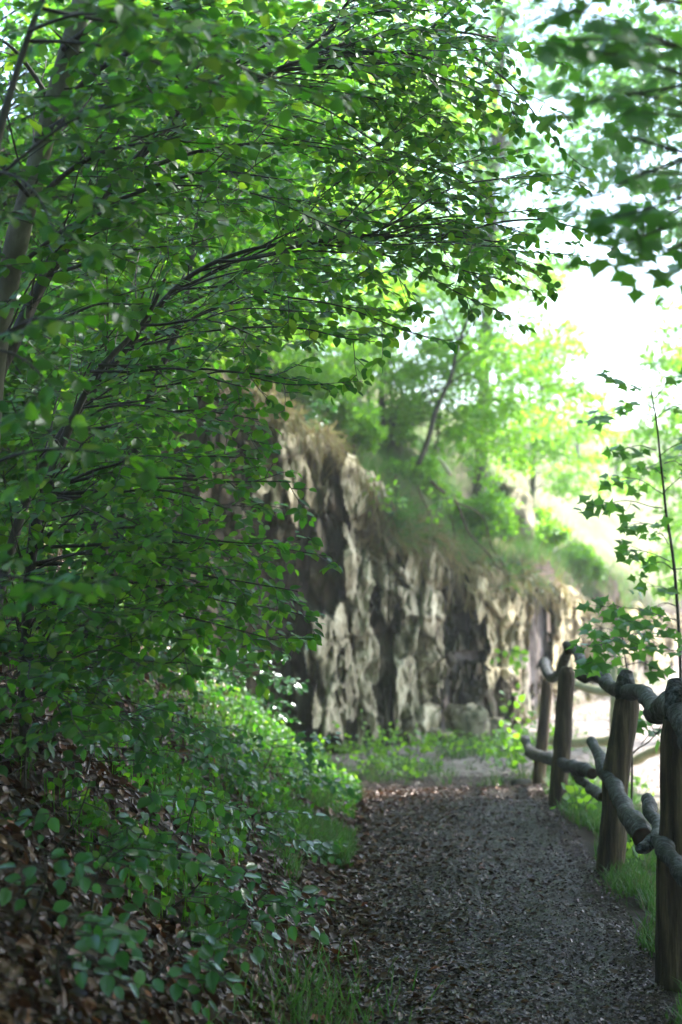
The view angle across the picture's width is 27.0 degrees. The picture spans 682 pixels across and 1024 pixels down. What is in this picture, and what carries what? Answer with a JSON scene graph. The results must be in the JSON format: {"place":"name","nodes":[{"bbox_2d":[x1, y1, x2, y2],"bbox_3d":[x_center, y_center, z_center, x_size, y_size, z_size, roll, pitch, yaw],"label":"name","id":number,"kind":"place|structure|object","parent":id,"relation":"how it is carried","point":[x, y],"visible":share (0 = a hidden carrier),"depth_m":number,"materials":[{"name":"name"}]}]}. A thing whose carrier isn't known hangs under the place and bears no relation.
{"place":"outdoors","nodes":[
{"label":"outdoors","id":0,"kind":"place"},
{"bbox_2d":[0,139,681,1023],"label":"ground","id":1,"kind":"structure","parent":0,"point":[604,535],"depth_m":13.98,"materials":[{"name":"brown soil"}]},
{"bbox_2d":[0,712,107,799],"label":"beech seedling","id":2,"kind":"object","parent":1,"relation":"on","point":[67,754],"visible":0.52,"depth_m":4.83,"materials":[{"name":"green plant"}]},
{"bbox_2d":[0,621,120,721],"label":"beech seedling","id":3,"kind":"object","parent":1,"relation":"on","point":[89,683],"visible":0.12,"depth_m":5.57,"materials":[{"name":"green plant"}]},
{"bbox_2d":[0,846,142,960],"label":"beech seedling","id":4,"kind":"object","parent":1,"relation":"on","point":[60,867],"visible":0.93,"depth_m":3.76,"materials":[{"name":"green plant"}]},
{"bbox_2d":[34,626,146,709],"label":"beech seedling","id":5,"kind":"object","parent":1,"relation":"on","point":[111,680],"visible":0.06,"depth_m":6.58,"materials":[{"name":"green plant"}]},
{"bbox_2d":[0,779,184,876],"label":"beech seedling","id":6,"kind":"object","parent":1,"relation":"on","point":[127,834],"visible":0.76,"depth_m":4.44,"materials":[{"name":"green plant"}]},
{"bbox_2d":[38,911,163,999],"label":"beech seedling","id":7,"kind":"object","parent":1,"relation":"on","point":[96,941],"visible":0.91,"depth_m":3.61,"materials":[{"name":"green plant"}]},
{"bbox_2d":[32,698,198,777],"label":"beech seedling","id":8,"kind":"object","parent":1,"relation":"on","point":[143,756],"visible":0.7,"depth_m":5.33,"materials":[{"name":"green plant"}]},
{"bbox_2d":[45,841,227,948],"bbox_3d":[-0.633,1.105,4.134,0.626,0.270,0.226,0,-1,0],"label":"beech seedling","id":9,"kind":"object","parent":1,"relation":"on","point":[146,879],"visible":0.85,"depth_m":4.14,"materials":[{"name":"green plant"}]},
{"bbox_2d":[135,822,183,869],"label":"maple seedling","id":10,"kind":"object","parent":1,"relation":"on","point":[156,839],"visible":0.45,"depth_m":5.11,"materials":[{"name":"green plant"}]},
{"bbox_2d":[0,0,340,438],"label":"beech tree","id":11,"kind":"object","parent":1,"relation":"on","point":[69,65],"visible":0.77,"depth_m":4.39,"materials":[{"name":"green plant"}]},
{"bbox_2d":[0,269,342,768],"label":"beech tree","id":12,"kind":"object","parent":1,"relation":"on","point":[131,561],"visible":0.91,"depth_m":4.81,"materials":[{"name":"green plant"}]},
{"bbox_2d":[131,618,212,703],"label":"beech seedling","id":13,"kind":"object","parent":1,"relation":"on","point":[170,655],"visible":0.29,"depth_m":7.97,"materials":[{"name":"green plant"}]},
{"bbox_2d":[97,789,256,874],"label":"beech seedling","id":14,"kind":"object","parent":1,"relation":"on","point":[203,858],"visible":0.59,"depth_m":5.07,"materials":[{"name":"green plant"}]},
{"bbox_2d":[124,705,233,776],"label":"beech seedling","id":15,"kind":"object","parent":1,"relation":"on","point":[207,737],"visible":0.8,"depth_m":6.68,"materials":[{"name":"green plant"}]},
{"bbox_2d":[0,484,360,1023],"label":"ground cover","id":16,"kind":"object","parent":1,"relation":"on","point":[94,816],"visible":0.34,"depth_m":6.90,"materials":[{"name":"green plant"}]},
{"bbox_2d":[0,512,374,1023],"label":"leaf litter","id":17,"kind":"object","parent":1,"relation":"on","point":[28,979],"visible":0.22,"depth_m":4.70,"materials":[{"name":"plant"}]},
{"bbox_2d":[172,858,288,929],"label":"beech seedling","id":18,"kind":"object","parent":17,"relation":"on","point":[215,901],"visible":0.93,"depth_m":4.74,"materials":[{"name":"green plant"}]},
{"bbox_2d":[0,0,377,633],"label":"beech tree","id":19,"kind":"object","parent":1,"relation":"on","point":[248,98],"visible":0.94,"depth_m":3.49,"materials":[{"name":"green plant"}]},
{"bbox_2d":[0,0,392,566],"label":"beech tree","id":20,"kind":"object","parent":1,"relation":"on","point":[23,134],"visible":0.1,"depth_m":8.88,"materials":[{"name":"green plant"}]},
{"bbox_2d":[149,923,257,1017],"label":"beech seedling","id":21,"kind":"object","parent":1,"relation":"on","point":[213,978],"visible":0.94,"depth_m":4.03,"materials":[{"name":"green plant"}]},
{"bbox_2d":[0,70,411,689],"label":"beech tree","id":22,"kind":"object","parent":1,"relation":"on","point":[252,514],"visible":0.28,"depth_m":7.42,"materials":[{"name":"green plant"}]},
{"bbox_2d":[150,637,267,692],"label":"beech seedling","id":23,"kind":"object","parent":1,"relation":"on","point":[224,674],"visible":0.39,"depth_m":9.03,"materials":[{"name":"green plant"}]},
{"bbox_2d":[149,788,269,853],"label":"beech seedling","id":24,"kind":"object","parent":1,"relation":"on","point":[227,819],"visible":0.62,"depth_m":5.80,"materials":[{"name":"green plant"}]},
{"bbox_2d":[0,0,429,386],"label":"beech tree","id":25,"kind":"object","parent":1,"relation":"on","point":[394,298],"visible":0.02,"depth_m":12.82,"materials":[{"name":"green plant"}]},
{"bbox_2d":[167,722,278,800],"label":"beech seedling","id":26,"kind":"object","parent":1,"relation":"on","point":[240,765],"visible":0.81,"depth_m":7.61,"materials":[{"name":"green plant"}]},
{"bbox_2d":[236,1010,251,1022],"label":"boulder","id":27,"kind":"object","parent":1,"relation":"on","point":[247,1014],"visible":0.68,"depth_m":4.36,"materials":[{"name":"stone"}]},
{"bbox_2d":[176,914,328,970],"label":"beech seedling","id":28,"kind":"object","parent":1,"relation":"on","point":[237,932],"visible":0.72,"depth_m":4.67,"materials":[{"name":"green plant"}]},
{"bbox_2d":[207,650,308,723],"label":"beech seedling","id":29,"kind":"object","parent":1,"relation":"on","point":[298,686],"visible":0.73,"depth_m":9.87,"materials":[{"name":"green plant"}]},
{"bbox_2d":[160,651,367,880],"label":"grass","id":30,"kind":"structure","parent":1,"relation":"on","point":[328,829],"depth_m":8.07,"materials":[{"name":"green plant"}]},
{"bbox_2d":[207,293,323,362],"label":"crest shrub","id":31,"kind":"object","parent":1,"relation":"on","point":[286,355],"visible":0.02,"depth_m":16.26,"materials":[{"name":"green plant"}]},
{"bbox_2d":[211,878,337,936],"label":"beech seedling","id":32,"kind":"object","parent":1,"relation":"on","point":[280,904],"visible":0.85,"depth_m":5.14,"materials":[{"name":"green plant"}]},
{"bbox_2d":[220,808,329,852],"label":"beech seedling","id":33,"kind":"object","parent":1,"relation":"on","point":[271,813],"visible":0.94,"depth_m":6.63,"materials":[{"name":"green plant"}]},
{"bbox_2d":[264,882,305,918],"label":"maple seedling","id":34,"kind":"object","parent":1,"relation":"on","point":[291,895],"visible":0.23,"depth_m":5.69,"materials":[{"name":"green plant"}]},
{"bbox_2d":[244,731,340,791],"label":"beech seedling","id":35,"kind":"object","parent":1,"relation":"on","point":[309,751],"visible":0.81,"depth_m":8.38,"materials":[{"name":"green plant"}]},
{"bbox_2d":[0,0,596,379],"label":"beech tree","id":36,"kind":"object","parent":1,"relation":"on","point":[399,70],"visible":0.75,"depth_m":5.51,"materials":[{"name":"green plant"}]},
{"bbox_2d":[281,721,330,748],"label":"leafy herb","id":37,"kind":"object","parent":1,"relation":"on","point":[316,743],"visible":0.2,"depth_m":11.68,"materials":[{"name":"green plant"}]},
{"bbox_2d":[267,835,347,865],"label":"beech seedling","id":38,"kind":"object","parent":1,"relation":"on","point":[325,846],"visible":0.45,"depth_m":7.09,"materials":[{"name":"green plant"}]},
{"bbox_2d":[0,91,619,607],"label":"beech tree","id":39,"kind":"object","parent":1,"relation":"on","point":[474,235],"visible":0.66,"depth_m":5.71,"materials":[{"name":"green plant"}]},
{"bbox_2d":[269,353,350,408],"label":"crest shrub","id":40,"kind":"object","parent":1,"relation":"on","point":[323,376],"visible":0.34,"depth_m":15.46,"materials":[{"name":"green plant"}]},
{"bbox_2d":[184,878,445,1023],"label":"grass","id":41,"kind":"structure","parent":1,"relation":"on","point":[300,999],"depth_m":4.77,"materials":[{"name":"green plant"}]},
{"bbox_2d":[293,398,339,425],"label":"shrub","id":42,"kind":"object","parent":1,"relation":"on","point":[320,403],"visible":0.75,"depth_m":13.49,"materials":[{"name":"green plant"}]},
{"bbox_2d":[281,775,361,804],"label":"beech seedling","id":43,"kind":"object","parent":1,"relation":"on","point":[350,792],"visible":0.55,"depth_m":8.53,"materials":[{"name":"green plant"}]},
{"bbox_2d":[257,309,400,406],"bbox_3d":[-0.309,-1.859,17.286,2.000,1.522,1.505,0,-1,-17],"label":"crest shrub","id":44,"kind":"object","parent":1,"relation":"on","point":[345,357],"visible":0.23,"depth_m":17.17,"materials":[{"name":"green plant"}]},
{"bbox_2d":[313,732,359,765],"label":"leafy herb","id":45,"kind":"object","parent":1,"relation":"on","point":[341,764],"visible":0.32,"depth_m":12.52,"materials":[{"name":"green plant"}]},
{"bbox_2d":[316,391,387,457],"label":"crest shrub","id":46,"kind":"object","parent":1,"relation":"on","point":[364,429],"visible":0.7,"depth_m":15.68,"materials":[{"name":"green plant"}]},
{"bbox_2d":[336,757,374,776],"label":"leafy herb","id":47,"kind":"object","parent":1,"relation":"on","point":[358,768],"visible":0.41,"depth_m":12.21,"materials":[{"name":"green plant"}]},
{"bbox_2d":[205,0,521,354],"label":"beech tree","id":48,"kind":"object","parent":1,"relation":"on","point":[421,288],"visible":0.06,"depth_m":15.56,"materials":[{"name":"green plant"}]},
{"bbox_2d":[331,709,399,763],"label":"leafy herb","id":49,"kind":"object","parent":1,"relation":"on","point":[378,750],"visible":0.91,"depth_m":13.24,"materials":[{"name":"green plant"}]},
{"bbox_2d":[318,320,437,427],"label":"crest shrub","id":50,"kind":"object","parent":1,"relation":"on","point":[397,381],"visible":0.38,"depth_m":18.11,"materials":[{"name":"green plant"}]},
{"bbox_2d":[366,730,406,758],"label":"leafy herb","id":51,"kind":"object","parent":1,"relation":"on","point":[396,747],"visible":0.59,"depth_m":13.54,"materials":[{"name":"green plant"}]},
{"bbox_2d":[293,230,483,452],"bbox_3d":[0.698,-2.169,18.785,2.167,3.057,2.006,-1,-2,45],"label":"crest shrub","id":52,"kind":"object","parent":1,"relation":"on","point":[433,292],"visible":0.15,"depth_m":18.57,"materials":[{"name":"green plant"}]},
{"bbox_2d":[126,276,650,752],"bbox_3d":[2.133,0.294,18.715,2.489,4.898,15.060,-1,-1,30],"label":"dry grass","id":53,"kind":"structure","parent":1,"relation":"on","point":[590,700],"depth_m":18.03,"materials":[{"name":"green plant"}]},
{"bbox_2d":[106,370,681,752],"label":"rock face","id":54,"kind":"object","parent":1,"relation":"on","point":[382,656],"visible":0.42,"depth_m":14.39},
{"bbox_2d":[363,472,407,518],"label":"ledge plant","id":55,"kind":"object","parent":54,"relation":"on","point":[388,493],"visible":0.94,"depth_m":14.29,"materials":[{"name":"green plant"}]},
{"bbox_2d":[125,271,657,739],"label":"grass","id":56,"kind":"structure","parent":54,"relation":"on","point":[385,456],"depth_m":18.18,"materials":[{"name":"green plant"}]},
{"bbox_2d":[421,487,464,523],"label":"ledge plant","id":57,"kind":"object","parent":54,"relation":"on","point":[433,507],"visible":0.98,"depth_m":14.87,"materials":[{"name":"green plant"}]},
{"bbox_2d":[436,456,451,475],"bbox_3d":[1.101,-0.490,15.163,0.055,0.226,0.337,0,-1,-18],"label":"bleached stick","id":58,"kind":"object","parent":54,"relation":"on","point":[446,468],"visible":1,"depth_m":15.09,"materials":[{"name":"grey wood"}]},
{"bbox_2d":[230,379,681,655],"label":"hanging grass","id":59,"kind":"structure","parent":54,"relation":"attached to","point":[295,425],"depth_m":14.42,"materials":[{"name":"green plant"}]},
{"bbox_2d":[490,646,528,675],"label":"ledge plant","id":60,"kind":"object","parent":54,"relation":"attached to","point":[515,652],"visible":1,"depth_m":15.62,"materials":[{"name":"green plant"}]},
{"bbox_2d":[490,515,528,540],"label":"ledge plant","id":61,"kind":"object","parent":54,"relation":"on","point":[507,519],"visible":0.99,"depth_m":16.88,"materials":[{"name":"green plant"}]},
{"bbox_2d":[399,723,435,756],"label":"leafy herb","id":62,"kind":"object","parent":1,"relation":"on","point":[428,746],"visible":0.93,"depth_m":14.00,"materials":[{"name":"green plant"}]},
{"bbox_2d":[230,378,611,610],"bbox_3d":[1.990,0.065,17.091,1.584,2.714,10.226,-1,-2,32],"label":"dry tuft","id":63,"kind":"object","parent":1,"relation":"on","point":[341,442],"visible":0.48,"depth_m":14.86,"materials":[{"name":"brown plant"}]},
{"bbox_2d":[386,451,457,499],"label":"crest shrub","id":64,"kind":"object","parent":1,"relation":"on","point":[433,470],"visible":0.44,"depth_m":16.64,"materials":[{"name":"green plant"}]},
{"bbox_2d":[247,429,604,602],"bbox_3d":[2.111,0.372,17.139,1.303,2.164,10.323,-1,-1,29],"label":"grass tuft","id":65,"kind":"object","parent":1,"relation":"on","point":[400,514],"visible":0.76,"depth_m":14.86,"materials":[{"name":"green plant"}]},
{"bbox_2d":[370,358,497,476],"bbox_3d":[1.147,-1.154,18.759,1.602,1.794,1.405,-1,-2,42],"label":"crest shrub","id":66,"kind":"object","parent":1,"relation":"on","point":[399,431],"visible":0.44,"depth_m":18.58,"materials":[{"name":"green plant"}]},
{"bbox_2d":[424,755,443,771],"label":"leafy herb","id":67,"kind":"object","parent":1,"relation":"on","point":[440,762],"visible":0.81,"depth_m":12.84,"materials":[{"name":"green plant"}]},
{"bbox_2d":[427,728,453,741],"bbox_3d":[0.943,2.353,14.953,0.519,0.199,0.292,0,-1,0],"label":"boulder","id":68,"kind":"object","parent":1,"relation":"on","point":[434,730],"visible":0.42,"depth_m":14.85,"materials":[{"name":"stone"}]},
{"bbox_2d":[431,733,463,756],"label":"leafy herb","id":69,"kind":"object","parent":1,"relation":"on","point":[459,742],"visible":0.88,"depth_m":13.94,"materials":[{"name":"green plant"}]},
{"bbox_2d":[332,730,571,785],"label":"grass","id":70,"kind":"structure","parent":1,"relation":"on","point":[372,770],"depth_m":12.75,"materials":[{"name":"green plant"}]},
{"bbox_2d":[402,256,527,468],"bbox_3d":[1.414,-1.759,16.463,1.486,2.522,0.746,0,-1,0],"label":"young tree","id":71,"kind":"object","parent":1,"relation":"on","point":[423,452],"visible":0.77,"depth_m":16.50,"materials":[{"name":"green plant"}]},
{"bbox_2d":[442,702,490,739],"bbox_3d":[1.341,2.287,15.151,0.505,0.511,0.406,0,-1,0],"label":"boulder","id":72,"kind":"object","parent":1,"relation":"on","point":[468,718],"visible":0.65,"depth_m":15.03,"materials":[{"name":"stone"}]},
{"bbox_2d":[465,735,497,761],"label":"leafy herb","id":73,"kind":"object","parent":1,"relation":"on","point":[480,750],"visible":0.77,"depth_m":13.53,"materials":[{"name":"green plant"}]},
{"bbox_2d":[442,487,522,540],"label":"crest shrub","id":74,"kind":"object","parent":1,"relation":"on","point":[495,508],"visible":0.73,"depth_m":17.65,"materials":[{"name":"green plant"}]},
{"bbox_2d":[314,725,654,795],"bbox_3d":[1.002,2.208,13.220,3.240,0.518,3.948,0,-1,0],"label":"ground cover","id":75,"kind":"object","parent":1,"relation":"on","point":[636,783],"visible":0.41,"depth_m":13.12,"materials":[{"name":"green plant"}]},
{"bbox_2d":[364,132,607,489],"bbox_3d":[1.742,-2.582,18.716,3.280,4.902,3.042,0,-1,0],"label":"hazel shrub","id":76,"kind":"object","parent":1,"relation":"on","point":[491,420],"visible":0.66,"depth_m":18.22,"materials":[{"name":"green plant"}]},
{"bbox_2d":[488,716,508,736],"bbox_3d":[1.634,2.342,15.346,0.396,0.280,0.310,0,-1,0],"label":"boulder","id":77,"kind":"object","parent":1,"relation":"on","point":[494,723],"visible":0.35,"depth_m":15.24,"materials":[{"name":"stone"}]},
{"bbox_2d":[375,0,635,499],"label":"ash tree","id":78,"kind":"object","parent":1,"relation":"on","point":[541,81],"visible":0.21,"depth_m":20.85,"materials":[{"name":"green plant"}]},
{"bbox_2d":[485,731,531,771],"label":"leafy herb","id":79,"kind":"object","parent":1,"relation":"on","point":[497,752],"visible":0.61,"depth_m":12.88,"materials":[{"name":"green plant"}]},
{"bbox_2d":[487,483,534,543],"bbox_3d":[2.171,0.124,18.589,0.711,1.005,0.552,0,-1,-19],"label":"boulder","id":80,"kind":"object","parent":1,"relation":"on","point":[525,510],"visible":0.36,"depth_m":18.43,"materials":[{"name":"stone"}]},
{"bbox_2d":[510,779,531,785],"bbox_3d":[1.499,2.263,11.859,0.184,0.081,0.082,1,-1,-23],"label":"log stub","id":81,"kind":"object","parent":1,"relation":"on","point":[517,782],"visible":0.65,"depth_m":11.83,"materials":[{"name":"grey wood"}]},
{"bbox_2d":[495,682,554,780],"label":"leafy herb","id":82,"kind":"object","parent":1,"relation":"on","point":[512,762],"visible":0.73,"depth_m":12.25,"materials":[{"name":"green plant"}]},
{"bbox_2d":[495,383,578,426],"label":"hillside tree","id":83,"kind":"object","parent":1,"relation":"on","point":[541,413],"visible":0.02,"depth_m":70.09,"materials":[{"name":"green plant"}]},
{"bbox_2d":[528,506,573,552],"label":"crest shrub","id":84,"kind":"object","parent":1,"relation":"on","point":[559,536],"visible":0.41,"depth_m":19.51,"materials":[{"name":"green plant"}]},
{"bbox_2d":[461,252,643,503],"bbox_3d":[3.512,-2.296,23.909,2.984,4.699,4.389,-1,-1,24],"label":"maple tree","id":85,"kind":"object","parent":1,"relation":"on","point":[546,442],"visible":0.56,"depth_m":23.74,"materials":[{"name":"green plant"}]},
{"bbox_2d":[525,433,613,482],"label":"hillside tree","id":86,"kind":"object","parent":1,"relation":"on","point":[596,467],"visible":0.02,"depth_m":44.77,"materials":[{"name":"green plant"}]},
{"bbox_2d":[549,776,597,811],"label":"leafy herb","id":87,"kind":"object","parent":1,"relation":"on","point":[571,789],"visible":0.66,"depth_m":9.13,"materials":[{"name":"green plant"}]},
{"bbox_2d":[574,434,581,458],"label":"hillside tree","id":88,"kind":"object","parent":1,"relation":"on","point":[577,448],"depth_m":44.02,"materials":[{"name":"green plant"}]},
{"bbox_2d":[479,0,681,311],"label":"maple tree","id":89,"kind":"object","parent":1,"relation":"on","point":[623,54],"visible":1,"depth_m":2.95,"materials":[{"name":"green plant"}]},
{"bbox_2d":[568,777,593,798],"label":"leafy herb","id":90,"kind":"object","parent":1,"relation":"on","point":[582,792],"visible":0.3,"depth_m":9.85,"materials":[{"name":"green plant"}]},
{"bbox_2d":[560,539,608,582],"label":"crest shrub","id":91,"kind":"object","parent":1,"relation":"on","point":[588,562],"visible":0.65,"depth_m":21.80,"materials":[{"name":"green plant"}]},
{"bbox_2d":[520,641,681,991],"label":"log fence","id":92,"kind":"object","parent":1,"relation":"on","point":[621,817],"visible":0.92,"depth_m":7.02,"materials":[{"name":"brown wood"}]},
{"bbox_2d":[548,661,659,765],"bbox_3d":[2.455,1.958,12.888,0.281,1.218,2.052,1,-1,-28],"label":"log barrier","id":93,"kind":"object","parent":1,"relation":"on","point":[643,756],"visible":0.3,"depth_m":12.98,"materials":[{"name":"weathered grey wood"},{"name":"weathered wood"}]},
{"bbox_2d":[531,0,681,272],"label":"maple tree","id":94,"kind":"object","parent":1,"relation":"on","point":[641,81],"visible":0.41,"depth_m":17.88,"materials":[{"name":"green plant"}]},
{"bbox_2d":[613,442,620,477],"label":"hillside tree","id":95,"kind":"object","parent":1,"relation":"on","point":[615,467],"visible":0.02,"depth_m":45.94,"materials":[{"name":"green plant"}]},
{"bbox_2d":[572,679,667,812],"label":"grass","id":96,"kind":"structure","parent":1,"relation":"on","point":[609,715],"depth_m":17.73,"materials":[{"name":"green plant"}]},
{"bbox_2d":[566,366,681,678],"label":"maple sapling","id":97,"kind":"object","parent":1,"relation":"on","point":[612,613],"visible":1,"depth_m":7.55,"materials":[{"name":"green plant"}]},
{"bbox_2d":[572,617,676,853],"bbox_3d":[1.548,1.255,7.764,0.574,1.349,0.364,0,-1,0],"label":"maple sapling","id":98,"kind":"object","parent":1,"relation":"on","point":[584,666],"visible":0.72,"depth_m":7.79,"materials":[{"name":"green plant"}]},
{"bbox_2d":[625,838,646,870],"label":"leafy herb","id":99,"kind":"object","parent":1,"relation":"on","point":[629,855],"visible":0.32,"depth_m":7.51,"materials":[{"name":"green plant"}]},
{"bbox_2d":[596,3,681,196],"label":"tall beech","id":100,"kind":"object","parent":1,"relation":"on","point":[660,136],"visible":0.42,"depth_m":17.12,"materials":[{"name":"green plant"}]},
{"bbox_2d":[600,293,681,606],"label":"maple tree","id":101,"kind":"object","parent":1,"relation":"on","point":[672,363],"visible":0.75,"depth_m":21.90,"materials":[{"name":"green plant"}]},
{"bbox_2d":[633,710,661,753],"bbox_3d":[1.725,1.526,7.994,0.270,0.889,0.520,1,-2,-41],"label":"maple sapling","id":102,"kind":"object","parent":1,"relation":"on","point":[641,723],"visible":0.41,"depth_m":7.96,"materials":[{"name":"green plant"}]},
{"bbox_2d":[0,0,681,431],"label":"sky","id":103,"kind":"structure","parent":0,"point":[602,304],"materials":[{"name":"white"}]},
{"bbox_2d":[328,679,664,807],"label":"gravel","id":104,"kind":"structure","parent":0,"point":[362,754],"depth_m":13.68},
{"bbox_2d":[314,770,680,1023],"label":"path","id":105,"kind":"structure","parent":0,"point":[388,946],"depth_m":6.33,"materials":[{"name":"grey gravel"}]},
{"bbox_2d":[541,761,681,1023],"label":"grass","id":106,"kind":"structure","parent":0,"point":[634,879],"depth_m":6.99,"materials":[{"name":"green plant"}]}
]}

